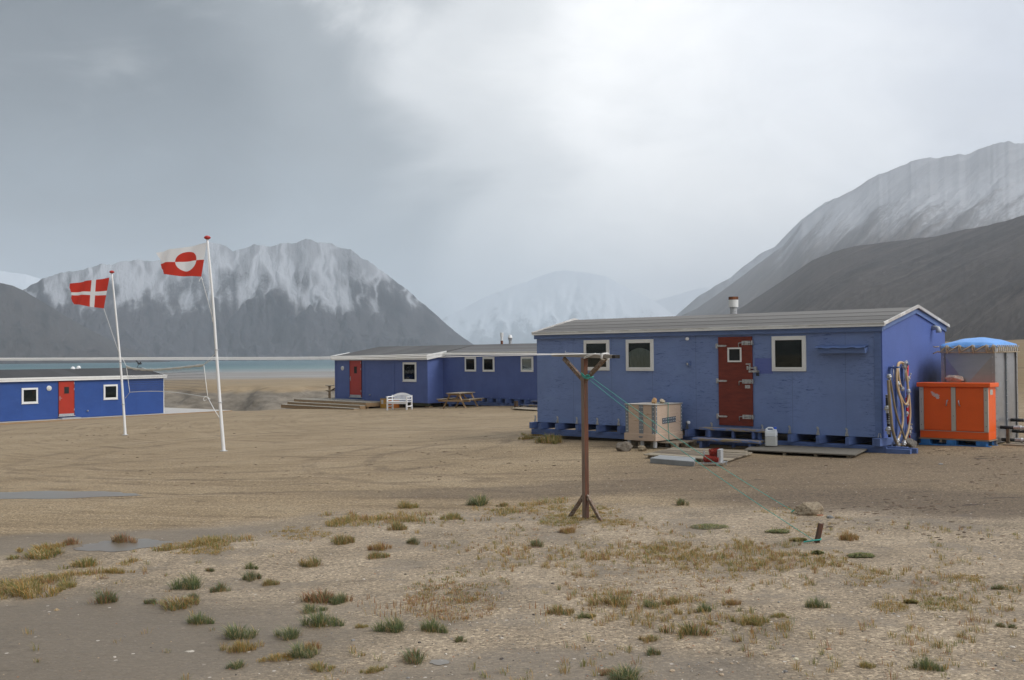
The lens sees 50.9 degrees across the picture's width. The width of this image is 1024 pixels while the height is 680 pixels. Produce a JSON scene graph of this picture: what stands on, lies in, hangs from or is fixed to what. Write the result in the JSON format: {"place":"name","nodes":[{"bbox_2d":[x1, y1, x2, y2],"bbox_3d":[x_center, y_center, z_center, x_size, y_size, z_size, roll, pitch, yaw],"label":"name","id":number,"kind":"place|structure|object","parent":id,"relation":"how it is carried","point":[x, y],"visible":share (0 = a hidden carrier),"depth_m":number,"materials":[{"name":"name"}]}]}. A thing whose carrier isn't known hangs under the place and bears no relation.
{"place":"outdoors","nodes":[
{"label":"outdoors","id":0,"kind":"place"},
{"bbox_2d":[0,271,40,289],"bbox_3d":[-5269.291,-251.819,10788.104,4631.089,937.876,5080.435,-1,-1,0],"label":"mountain","id":1,"kind":"structure","parent":0,"point":[22,281],"depth_m":11051.35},
{"bbox_2d":[0,283,169,363],"bbox_3d":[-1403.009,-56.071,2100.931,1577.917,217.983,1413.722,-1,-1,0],"label":"mountain","id":2,"kind":"structure","parent":0,"point":[33,330],"depth_m":2218.68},
{"bbox_2d":[0,360,334,372],"bbox_3d":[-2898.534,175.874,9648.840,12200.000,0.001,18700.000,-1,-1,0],"label":"water","id":3,"kind":"structure","parent":0,"point":[279,366],"depth_m":939.59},
{"bbox_2d":[23,239,473,360],"bbox_3d":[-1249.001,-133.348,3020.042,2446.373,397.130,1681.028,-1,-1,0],"label":"mountain","id":4,"kind":"structure","parent":0,"point":[306,299],"depth_m":3208.11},
{"bbox_2d":[429,296,472,319],"bbox_3d":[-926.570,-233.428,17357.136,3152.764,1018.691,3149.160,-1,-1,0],"label":"mountain","id":5,"kind":"structure","parent":0,"point":[444,308],"depth_m":17833.48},
{"bbox_2d":[0,495,984,622],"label":"grass","id":6,"kind":"structure","parent":0,"point":[344,520],"depth_m":10.99,"materials":[{"name":"plant"}]},
{"bbox_2d":[0,339,1023,679],"bbox_3d":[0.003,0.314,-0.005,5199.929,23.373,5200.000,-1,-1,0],"label":"ground","id":7,"kind":"structure","parent":0,"point":[332,459],"depth_m":12.15,"materials":[{"name":"sand"}]},
{"bbox_2d":[1,579,62,599],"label":"grass tuft","id":8,"kind":"object","parent":7,"relation":"on","point":[27,591],"visible":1,"depth_m":10.02,"materials":[{"name":"plant"}]},
{"bbox_2d":[5,546,67,559],"bbox_3d":[-5.341,2.372,12.029,0.648,0.122,0.569,0,-1,-7],"label":"grass tuft","id":9,"kind":"object","parent":7,"relation":"on","point":[43,554],"visible":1,"depth_m":11.98,"materials":[{"name":"plant"}]},
{"bbox_2d":[15,541,73,551],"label":"grass tuft","id":10,"kind":"object","parent":7,"relation":"on","point":[47,547],"visible":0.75,"depth_m":12.42,"materials":[{"name":"plant"}]},
{"bbox_2d":[0,491,137,498],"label":"puddle","id":11,"kind":"object","parent":7,"relation":"on","point":[43,494],"visible":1,"depth_m":18.69,"materials":[{"name":"grey liquid"}]},
{"bbox_2d":[56,556,105,569],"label":"grass tuft","id":12,"kind":"object","parent":7,"relation":"on","point":[90,562],"visible":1,"depth_m":11.47,"materials":[{"name":"plant"}]},
{"bbox_2d":[0,361,166,421],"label":"bright blue hut","id":13,"kind":"object","parent":7,"relation":"on","point":[38,394],"visible":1,"depth_m":63.53,"materials":[{"name":"paint"}]},
{"bbox_2d":[22,388,38,403],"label":"window","id":14,"kind":"structure","parent":13,"relation":"in","point":[29,395],"depth_m":61.14,"materials":[{"name":"white paint"}]},
{"bbox_2d":[58,381,74,416],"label":"door","id":15,"kind":"structure","parent":13,"relation":"in","point":[66,390],"depth_m":62.84,"materials":[{"name":"red paint"}]},
{"bbox_2d":[103,384,117,399],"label":"window","id":16,"kind":"structure","parent":13,"relation":"in","point":[110,392],"depth_m":65.07,"materials":[{"name":"white paint"}]},
{"bbox_2d":[87,587,118,604],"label":"grass tuft","id":17,"kind":"object","parent":7,"relation":"on","point":[102,599],"visible":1,"depth_m":9.56,"materials":[{"name":"plant"}]},
{"bbox_2d":[0,408,231,424],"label":"boardwalk","id":18,"kind":"structure","parent":7,"relation":"on","point":[169,411],"depth_m":66.48,"materials":[{"name":"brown wood"}]},
{"bbox_2d":[104,270,127,434],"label":"flagpole","id":19,"kind":"object","parent":7,"relation":"on","point":[122,388],"visible":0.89,"depth_m":40.57,"materials":[{"name":"metal"}]},
{"bbox_2d":[69,278,108,307],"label":"flag","id":20,"kind":"object","parent":19,"relation":"attached to","point":[90,293],"visible":1,"depth_m":40.84,"materials":[{"name":"fabric"}]},
{"bbox_2d":[102,565,134,573],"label":"grass tuft","id":21,"kind":"object","parent":7,"relation":"on","point":[112,570],"visible":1,"depth_m":11.01,"materials":[{"name":"plant"}]},
{"bbox_2d":[73,539,172,551],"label":"puddle","id":22,"kind":"object","parent":7,"relation":"on","point":[109,546],"visible":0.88,"depth_m":12.63,"materials":[{"name":"grey liquid"}]},
{"bbox_2d":[110,533,137,543],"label":"grass tuft","id":23,"kind":"object","parent":7,"relation":"on","point":[122,538],"visible":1,"depth_m":12.86,"materials":[{"name":"plant"}]},
{"bbox_2d":[152,593,201,610],"bbox_3d":[-2.935,2.276,9.409,0.456,0.103,0.500,0,-1,-38],"label":"grass tuft","id":24,"kind":"object","parent":7,"relation":"on","point":[176,604],"visible":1,"depth_m":9.38,"materials":[{"name":"plant"}]},
{"bbox_2d":[156,571,208,589],"bbox_3d":[-3.079,2.248,10.122,0.481,0.190,0.358,-1,-1,15],"label":"grass tuft","id":25,"kind":"object","parent":7,"relation":"on","point":[189,583],"visible":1,"depth_m":10.10,"materials":[{"name":"plant"}]},
{"bbox_2d":[184,611,215,625],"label":"grass tuft","id":26,"kind":"object","parent":7,"relation":"on","point":[199,619],"visible":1,"depth_m":8.74,"materials":[{"name":"plant"}]},
{"bbox_2d":[199,236,227,450],"bbox_3d":[-8.368,0.191,30.102,0.784,6.241,0.220,-1,-1,0],"label":"flagpole","id":27,"kind":"object","parent":7,"relation":"on","point":[212,310],"visible":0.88,"depth_m":30.07,"materials":[{"name":"metal"}]},
{"bbox_2d":[123,354,218,416],"bbox_3d":[-11.392,1.416,35.366,0.252,1.878,12.405,0,-1,-32],"label":"volleyball net","id":28,"kind":"object","parent":27,"relation":"attached to","point":[169,369],"visible":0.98,"depth_m":34.97,"materials":[{"name":"fabric"}]},
{"bbox_2d":[156,243,206,276],"bbox_3d":[-9.369,-2.244,30.336,1.673,0.955,0.204,-1,-1,20],"label":"flag","id":29,"kind":"object","parent":27,"relation":"attached to","point":[186,261],"visible":1,"depth_m":30.33,"materials":[{"name":"fabric"}]},
{"bbox_2d":[208,582,231,592],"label":"grass tuft","id":30,"kind":"object","parent":7,"relation":"on","point":[221,587],"visible":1,"depth_m":9.94,"materials":[{"name":"plant"}]},
{"bbox_2d":[221,659,247,669],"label":"grass tuft","id":31,"kind":"object","parent":7,"relation":"on","point":[236,664],"visible":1,"depth_m":7.45,"materials":[{"name":"plant"}]},
{"bbox_2d":[214,622,261,639],"bbox_3d":[-2.134,2.225,8.281,0.494,0.133,0.358,-1,-1,15],"label":"grass tuft","id":32,"kind":"object","parent":7,"relation":"on","point":[233,633],"visible":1,"depth_m":8.27,"materials":[{"name":"plant"}]},
{"bbox_2d":[219,638,263,653],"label":"grass tuft","id":33,"kind":"object","parent":7,"relation":"on","point":[241,646],"visible":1,"depth_m":7.89,"materials":[{"name":"plant"}]},
{"bbox_2d":[240,568,262,581],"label":"grass tuft","id":34,"kind":"object","parent":7,"relation":"on","point":[251,576],"visible":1,"depth_m":10.54,"materials":[{"name":"plant"}]},
{"bbox_2d":[255,652,294,661],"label":"grass tuft","id":35,"kind":"object","parent":7,"relation":"on","point":[287,656],"visible":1,"depth_m":7.62,"materials":[{"name":"plant"}]},
{"bbox_2d":[268,624,302,640],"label":"grass tuft","id":36,"kind":"object","parent":7,"relation":"on","point":[287,635],"visible":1,"depth_m":8.22,"materials":[{"name":"plant"}]},
{"bbox_2d":[283,640,321,658],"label":"grass tuft","id":37,"kind":"object","parent":7,"relation":"on","point":[297,651],"visible":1,"depth_m":7.69,"materials":[{"name":"plant"}]},
{"bbox_2d":[299,554,324,567],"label":"grass tuft","id":38,"kind":"object","parent":7,"relation":"on","point":[313,562],"visible":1,"depth_m":11.13,"materials":[{"name":"plant"}]},
{"bbox_2d":[296,603,328,613],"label":"grass tuft","id":39,"kind":"object","parent":7,"relation":"on","point":[308,608],"visible":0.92,"depth_m":9.06,"materials":[{"name":"plant"}]},
{"bbox_2d":[293,609,345,627],"bbox_3d":[-1.531,2.202,8.579,0.421,0.162,0.333,0,-1,-29],"label":"grass tuft","id":40,"kind":"object","parent":7,"relation":"on","point":[319,621],"visible":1,"depth_m":8.57,"materials":[{"name":"plant"}]},
{"bbox_2d":[305,659,335,671],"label":"grass tuft","id":41,"kind":"object","parent":7,"relation":"on","point":[318,667],"visible":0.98,"depth_m":7.35,"materials":[{"name":"plant"}]},
{"bbox_2d":[296,588,355,604],"bbox_3d":[-1.653,2.227,9.412,0.588,0.140,0.373,-1,-1,8],"label":"grass tuft","id":42,"kind":"object","parent":7,"relation":"on","point":[319,598],"visible":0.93,"depth_m":9.41,"materials":[{"name":"plant"}]},
{"bbox_2d":[281,397,379,409],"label":"wooden deck","id":43,"kind":"structure","parent":7,"relation":"on","point":[318,403],"depth_m":59.96,"materials":[{"name":"brown wood"}]},
{"bbox_2d":[324,590,347,604],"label":"grass tuft","id":44,"kind":"object","parent":7,"relation":"on","point":[339,599],"visible":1,"depth_m":9.36,"materials":[{"name":"plant"}]},
{"bbox_2d":[330,531,355,544],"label":"grass tuft","id":45,"kind":"object","parent":7,"relation":"on","point":[337,541],"visible":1,"depth_m":12.37,"materials":[{"name":"plant"}]},
{"bbox_2d":[358,665,388,673],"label":"grass tuft","id":46,"kind":"object","parent":7,"relation":"on","point":[371,669],"visible":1,"depth_m":7.24,"materials":[{"name":"plant"}]},
{"bbox_2d":[364,550,390,559],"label":"grass tuft","id":47,"kind":"object","parent":7,"relation":"on","point":[374,554],"visible":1,"depth_m":11.49,"materials":[{"name":"plant"}]},
{"bbox_2d":[366,541,391,550],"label":"grass tuft","id":48,"kind":"object","parent":7,"relation":"on","point":[377,546],"visible":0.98,"depth_m":11.94,"materials":[{"name":"plant"}]},
{"bbox_2d":[365,615,415,632],"bbox_3d":[-0.962,2.190,8.348,0.425,0.137,0.315,-1,-1,28],"label":"grass tuft","id":49,"kind":"object","parent":7,"relation":"on","point":[396,626],"visible":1,"depth_m":8.34,"materials":[{"name":"plant"}]},
{"bbox_2d":[386,520,408,530],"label":"grass tuft","id":50,"kind":"object","parent":7,"relation":"on","point":[397,526],"visible":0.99,"depth_m":13.37,"materials":[{"name":"plant"}]},
{"bbox_2d":[386,393,412,409],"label":"garden bench","id":51,"kind":"object","parent":7,"relation":"on","point":[398,395],"visible":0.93,"depth_m":54.57,"materials":[{"name":"white paint"}]},
{"bbox_2d":[392,500,418,508],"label":"grass tuft","id":52,"kind":"object","parent":7,"relation":"on","point":[402,504],"visible":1,"depth_m":15.48,"materials":[{"name":"plant"}]},
{"bbox_2d":[395,646,430,664],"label":"grass tuft","id":53,"kind":"object","parent":7,"relation":"on","point":[413,655],"visible":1,"depth_m":7.47,"materials":[{"name":"plant"}]},
{"bbox_2d":[414,616,448,633],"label":"grass tuft","id":54,"kind":"object","parent":7,"relation":"on","point":[433,626],"visible":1,"depth_m":8.27,"materials":[{"name":"plant"}]},
{"bbox_2d":[331,333,536,406],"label":"long house","id":55,"kind":"structure","parent":7,"relation":"on","point":[497,380],"depth_m":56.01,"materials":[{"name":"wood"}]},
{"bbox_2d":[349,360,361,397],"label":"door","id":56,"kind":"structure","parent":55,"relation":"in","point":[355,366],"depth_m":60.79,"materials":[{"name":"red paint"}]},
{"bbox_2d":[402,362,416,381],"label":"window","id":57,"kind":"structure","parent":55,"relation":"in","point":[409,368],"depth_m":56.87,"materials":[{"name":"white paint"}]},
{"bbox_2d":[465,357,475,371],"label":"window","id":58,"kind":"structure","parent":55,"relation":"in","point":[470,362],"depth_m":54.60,"materials":[{"name":"white paint"}]},
{"bbox_2d":[483,357,494,371],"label":"window","id":59,"kind":"structure","parent":55,"relation":"in","point":[488,362],"depth_m":53.49,"materials":[{"name":"white paint"}]},
{"bbox_2d":[521,356,532,371],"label":"window","id":60,"kind":"structure","parent":55,"relation":"in","point":[526,362],"depth_m":51.35,"materials":[{"name":"white paint"}]},
{"bbox_2d":[437,392,484,408],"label":"picnic table","id":61,"kind":"object","parent":7,"relation":"on","point":[458,394],"visible":0.94,"depth_m":51.88,"materials":[{"name":"brown wood"}]},
{"bbox_2d":[466,492,491,505],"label":"grass tuft","id":62,"kind":"object","parent":7,"relation":"on","point":[480,501],"visible":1,"depth_m":15.76,"materials":[{"name":"plant"}]},
{"bbox_2d":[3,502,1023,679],"bbox_3d":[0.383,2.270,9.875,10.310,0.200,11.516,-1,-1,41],"label":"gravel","id":63,"kind":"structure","parent":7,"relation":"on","point":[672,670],"depth_m":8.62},
{"bbox_2d":[36,427,1022,540],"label":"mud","id":64,"kind":"structure","parent":7,"relation":"on","point":[775,464],"depth_m":15.97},
{"bbox_2d":[535,432,563,443],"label":"grass tuft","id":65,"kind":"object","parent":7,"relation":"on","point":[553,439],"visible":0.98,"depth_m":26.46,"materials":[{"name":"plant"}]},
{"bbox_2d":[543,602,574,615],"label":"grass tuft","id":66,"kind":"object","parent":7,"relation":"on","point":[558,610],"visible":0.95,"depth_m":8.72,"materials":[{"name":"plant"}]},
{"bbox_2d":[551,353,619,520],"bbox_3d":[0.951,1.300,13.945,0.090,2.268,1.295,0,-1,-35],"label":"clothes post","id":67,"kind":"object","parent":7,"relation":"on","point":[585,499],"visible":0.88,"depth_m":13.92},
{"bbox_2d":[91,351,609,359],"bbox_3d":[-3.203,0.189,10.993,10.333,0.136,0.841,0,-1,-35],"label":"clothes line","id":68,"kind":"object","parent":67,"relation":"attached to","point":[218,358],"visible":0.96,"depth_m":11.55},
{"bbox_2d":[586,374,794,512],"bbox_3d":[2.368,1.355,13.966,2.842,1.847,0.064,0,-1,-6],"label":"guy rope","id":69,"kind":"object","parent":67,"relation":"attached to","point":[587,375],"visible":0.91,"depth_m":13.97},
{"bbox_2d":[581,372,821,542],"bbox_3d":[2.125,1.321,12.826,3.271,1.855,0.176,-1,-1,41],"label":"guy rope","id":70,"kind":"object","parent":67,"relation":"attached to","point":[583,376],"visible":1,"depth_m":12.67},
{"bbox_2d":[586,592,632,607],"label":"grass tuft","id":71,"kind":"object","parent":7,"relation":"on","point":[623,602],"visible":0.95,"depth_m":9.00,"materials":[{"name":"plant"}]},
{"bbox_2d":[616,441,632,450],"bbox_3d":[2.498,2.373,23.950,0.386,0.236,0.284,-1,-1,0],"label":"stone","id":72,"kind":"object","parent":7,"relation":"on","point":[624,446],"visible":0.98,"depth_m":23.84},
{"bbox_2d":[604,662,656,679],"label":"grass tuft","id":73,"kind":"object","parent":7,"relation":"on","point":[627,674],"visible":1,"depth_m":6.93,"materials":[{"name":"plant"}]},
{"bbox_2d":[631,439,696,448],"bbox_3d":[3.477,2.377,24.641,1.260,0.147,0.850,-1,-1,42],"label":"pallet","id":74,"kind":"object","parent":7,"relation":"on","point":[675,442],"visible":0.67,"depth_m":24.37,"materials":[{"name":"grey wood"}]},
{"bbox_2d":[624,402,682,447],"bbox_3d":[3.266,1.927,24.740,0.894,1.005,1.106,-1,-1,42],"label":"plywood crate","id":75,"kind":"object","parent":74,"relation":"on","point":[667,416],"visible":0.92,"depth_m":24.40,"materials":[{"name":"beige wood"}]},
{"bbox_2d":[650,455,694,465],"bbox_3d":[3.222,2.363,21.001,0.675,0.115,1.310,0,-1,-44],"label":"metal tray","id":76,"kind":"object","parent":7,"relation":"on","point":[674,460],"visible":0.88,"depth_m":20.78,"materials":[{"name":"grey metal"}]},
{"bbox_2d":[653,620,717,636],"bbox_3d":[1.283,2.141,8.051,0.534,0.121,0.251,-1,-1,18],"label":"grass tuft","id":77,"kind":"object","parent":7,"relation":"on","point":[691,629],"visible":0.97,"depth_m":8.01,"materials":[{"name":"plant"}]},
{"bbox_2d":[643,447,751,461],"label":"slatted platform","id":78,"kind":"structure","parent":7,"relation":"on","point":[676,451],"depth_m":21.96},
{"bbox_2d":[689,523,728,528],"bbox_3d":[2.380,2.246,12.983,0.481,0.044,0.372,-1,-1,0],"label":"plant cushion","id":79,"kind":"object","parent":7,"relation":"on","point":[713,525],"visible":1,"depth_m":12.95,"materials":[{"name":"plant"}]},
{"bbox_2d":[698,448,727,465],"bbox_3d":[3.807,2.229,20.379,0.522,0.394,0.262,-1,-1,25],"label":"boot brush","id":80,"kind":"object","parent":7,"relation":"on","point":[715,455],"visible":0.96,"depth_m":20.32,"materials":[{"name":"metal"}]},
{"bbox_2d":[692,427,770,447],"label":"door steps","id":81,"kind":"structure","parent":7,"relation":"on","point":[704,442],"depth_m":23.80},
{"bbox_2d":[529,297,949,453],"bbox_3d":[5.394,0.779,26.026,10.150,3.680,3.726,-1,-1,42],"label":"plywood hut","id":82,"kind":"object","parent":7,"relation":"on","point":[799,377],"visible":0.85,"depth_m":24.01,"materials":[{"name":"blue paint"}]},
{"bbox_2d":[584,340,609,370],"bbox_3d":[2.110,0.381,26.831,0.804,0.762,0.041,-1,-1,42],"label":"window","id":83,"kind":"structure","parent":82,"relation":"in","point":[590,346],"depth_m":26.83,"materials":[{"name":"white paint"}]},
{"bbox_2d":[626,339,653,370],"bbox_3d":[3.081,0.365,25.941,0.812,0.760,0.041,-1,-1,42],"label":"window","id":84,"kind":"structure","parent":82,"relation":"in","point":[639,352],"depth_m":25.93,"materials":[{"name":"white paint"}]},
{"bbox_2d":[716,336,758,425],"bbox_3d":[5.056,0.923,24.100,1.106,1.996,0.082,-1,-1,42],"label":"door","id":85,"kind":"structure","parent":82,"relation":"in","point":[735,380],"depth_m":24.14,"materials":[{"name":"red paint"}]},
{"bbox_2d":[771,336,806,370],"bbox_3d":[5.992,0.295,23.275,0.809,0.762,0.041,-1,-1,42],"label":"window","id":86,"kind":"structure","parent":82,"relation":"in","point":[788,352],"depth_m":23.28,"materials":[{"name":"white paint"}]},
{"bbox_2d":[884,395,890,436],"bbox_3d":[7.614,1.540,21.746,0.130,0.870,0.242,-1,-1,42],"label":"suction hose","id":87,"kind":"object","parent":82,"relation":"attached to","point":[888,427],"visible":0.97,"depth_m":21.73,"materials":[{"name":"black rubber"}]},
{"bbox_2d":[887,380,897,444],"bbox_3d":[7.670,1.468,21.660,0.058,1.330,0.428,-1,-1,42],"label":"fire hose","id":88,"kind":"object","parent":82,"relation":"hanging from","point":[890,413],"visible":1,"depth_m":21.57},
{"bbox_2d":[889,364,909,446],"bbox_3d":[8.046,1.365,22.197,0.312,1.748,0.887,-1,-1,42],"label":"hose rack","id":89,"kind":"object","parent":82,"relation":"attached to","point":[903,378],"visible":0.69,"depth_m":22.30,"materials":[{"name":"metal"}]},
{"bbox_2d":[886,374,906,445],"bbox_3d":[7.844,1.437,21.911,0.106,1.512,0.802,-1,-1,42],"label":"fire hose","id":90,"kind":"object","parent":89,"relation":"hanging from","point":[889,377],"visible":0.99,"depth_m":21.84,"materials":[{"name":"fabric"}]},
{"bbox_2d":[895,361,906,443],"bbox_3d":[8.022,1.285,22.183,0.106,1.697,0.512,-1,-1,42],"label":"fire hose","id":91,"kind":"object","parent":89,"relation":"hanging from","point":[899,395],"visible":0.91,"depth_m":22.12,"materials":[{"name":"fabric"}]},
{"bbox_2d":[895,365,910,445],"bbox_3d":[8.131,1.349,22.330,0.106,1.713,0.724,-1,-1,43],"label":"fire hose","id":92,"kind":"object","parent":89,"relation":"hanging from","point":[909,422],"visible":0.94,"depth_m":22.48,"materials":[{"name":"fabric"}]},
{"bbox_2d":[905,361,912,437],"bbox_3d":[8.311,1.247,22.535,0.098,1.632,0.300,-1,-1,42],"label":"fire hose","id":93,"kind":"object","parent":89,"relation":"attached to","point":[907,411],"visible":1,"depth_m":22.53,"materials":[{"name":"beige fabric"}]},
{"bbox_2d":[728,613,771,626],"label":"grass tuft","id":94,"kind":"object","parent":7,"relation":"on","point":[752,619],"visible":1,"depth_m":8.33,"materials":[{"name":"plant"}]},
{"bbox_2d":[744,444,866,457],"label":"plywood walkway","id":95,"kind":"structure","parent":7,"relation":"on","point":[818,451],"depth_m":22.09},
{"bbox_2d":[765,427,777,445],"bbox_3d":[5.551,2.064,23.021,0.250,0.401,0.180,-1,-1,22],"label":"jerrycan","id":96,"kind":"object","parent":95,"relation":"on","point":[771,438],"visible":1,"depth_m":22.95,"materials":[{"name":"plastic"}]},
{"bbox_2d":[794,501,823,515],"bbox_3d":[3.841,2.185,13.918,0.381,0.180,0.306,-1,-1,17],"label":"boulder","id":97,"kind":"object","parent":7,"relation":"on","point":[814,508],"visible":0.97,"depth_m":13.86,"materials":[{"name":"stone"}]},
{"bbox_2d":[805,595,830,607],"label":"grass tuft","id":98,"kind":"object","parent":7,"relation":"on","point":[813,604],"visible":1,"depth_m":8.79,"materials":[{"name":"plant"}]},
{"bbox_2d":[838,530,858,540],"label":"grass tuft","id":99,"kind":"object","parent":7,"relation":"on","point":[847,536],"visible":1,"depth_m":11.89,"materials":[{"name":"plant"}]},
{"bbox_2d":[909,655,945,671],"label":"grass tuft","id":100,"kind":"object","parent":7,"relation":"on","point":[925,664],"visible":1,"depth_m":7.05,"materials":[{"name":"plant"}]},
{"bbox_2d":[919,437,997,446],"bbox_3d":[9.363,2.137,22.567,1.450,0.150,0.530,-1,-1,42],"label":"pallet","id":101,"kind":"object","parent":7,"relation":"on","point":[948,442],"visible":0.84,"depth_m":22.44,"materials":[{"name":"blue paint"}]},
{"bbox_2d":[916,382,998,439],"bbox_3d":[9.347,1.475,22.562,1.515,1.165,0.545,-1,-1,42],"label":"metal cabinet","id":102,"kind":"object","parent":101,"relation":"on","point":[958,410],"visible":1,"depth_m":22.34,"materials":[{"name":"metal"}]},
{"bbox_2d":[933,337,1023,443],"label":"water tank","id":103,"kind":"object","parent":7,"relation":"on","point":[983,359],"visible":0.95,"depth_m":22.68,"materials":[{"name":"silver metal"}]},
{"bbox_2d":[0,0,1023,307],"label":"sky","id":104,"kind":"structure","parent":0,"point":[472,151],"materials":[{"name":"grey"}]},
{"bbox_2d":[2,505,1023,679],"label":"dry grass","id":105,"kind":"structure","parent":0,"point":[743,548],"depth_m":9.72,"materials":[{"name":"plant"}]},
{"bbox_2d":[442,270,674,344],"bbox_3d":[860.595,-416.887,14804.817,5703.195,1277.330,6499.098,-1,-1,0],"label":"mountain","id":106,"kind":"structure","parent":0,"point":[520,312],"depth_m":14949.93,"materials":[{"name":"snow"}]},
{"bbox_2d":[655,287,709,315],"bbox_3d":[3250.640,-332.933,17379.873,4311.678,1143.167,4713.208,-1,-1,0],"label":"mountain","id":107,"kind":"structure","parent":0,"point":[675,305],"depth_m":18145.49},
{"bbox_2d":[676,198,836,315],"bbox_3d":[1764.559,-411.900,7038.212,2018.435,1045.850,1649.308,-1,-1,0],"label":"mountain","id":108,"kind":"structure","parent":0,"point":[701,299],"depth_m":7208.68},
{"bbox_2d":[682,141,1023,315],"bbox_3d":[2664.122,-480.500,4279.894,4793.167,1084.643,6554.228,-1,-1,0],"label":"mountain","id":109,"kind":"structure","parent":0,"point":[930,196],"depth_m":4156.50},
{"bbox_2d":[737,215,1023,341],"bbox_3d":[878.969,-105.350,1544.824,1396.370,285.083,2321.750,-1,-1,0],"label":"mountain","id":110,"kind":"structure","parent":0,"point":[966,283],"depth_m":1331.85,"materials":[{"name":"stone"}]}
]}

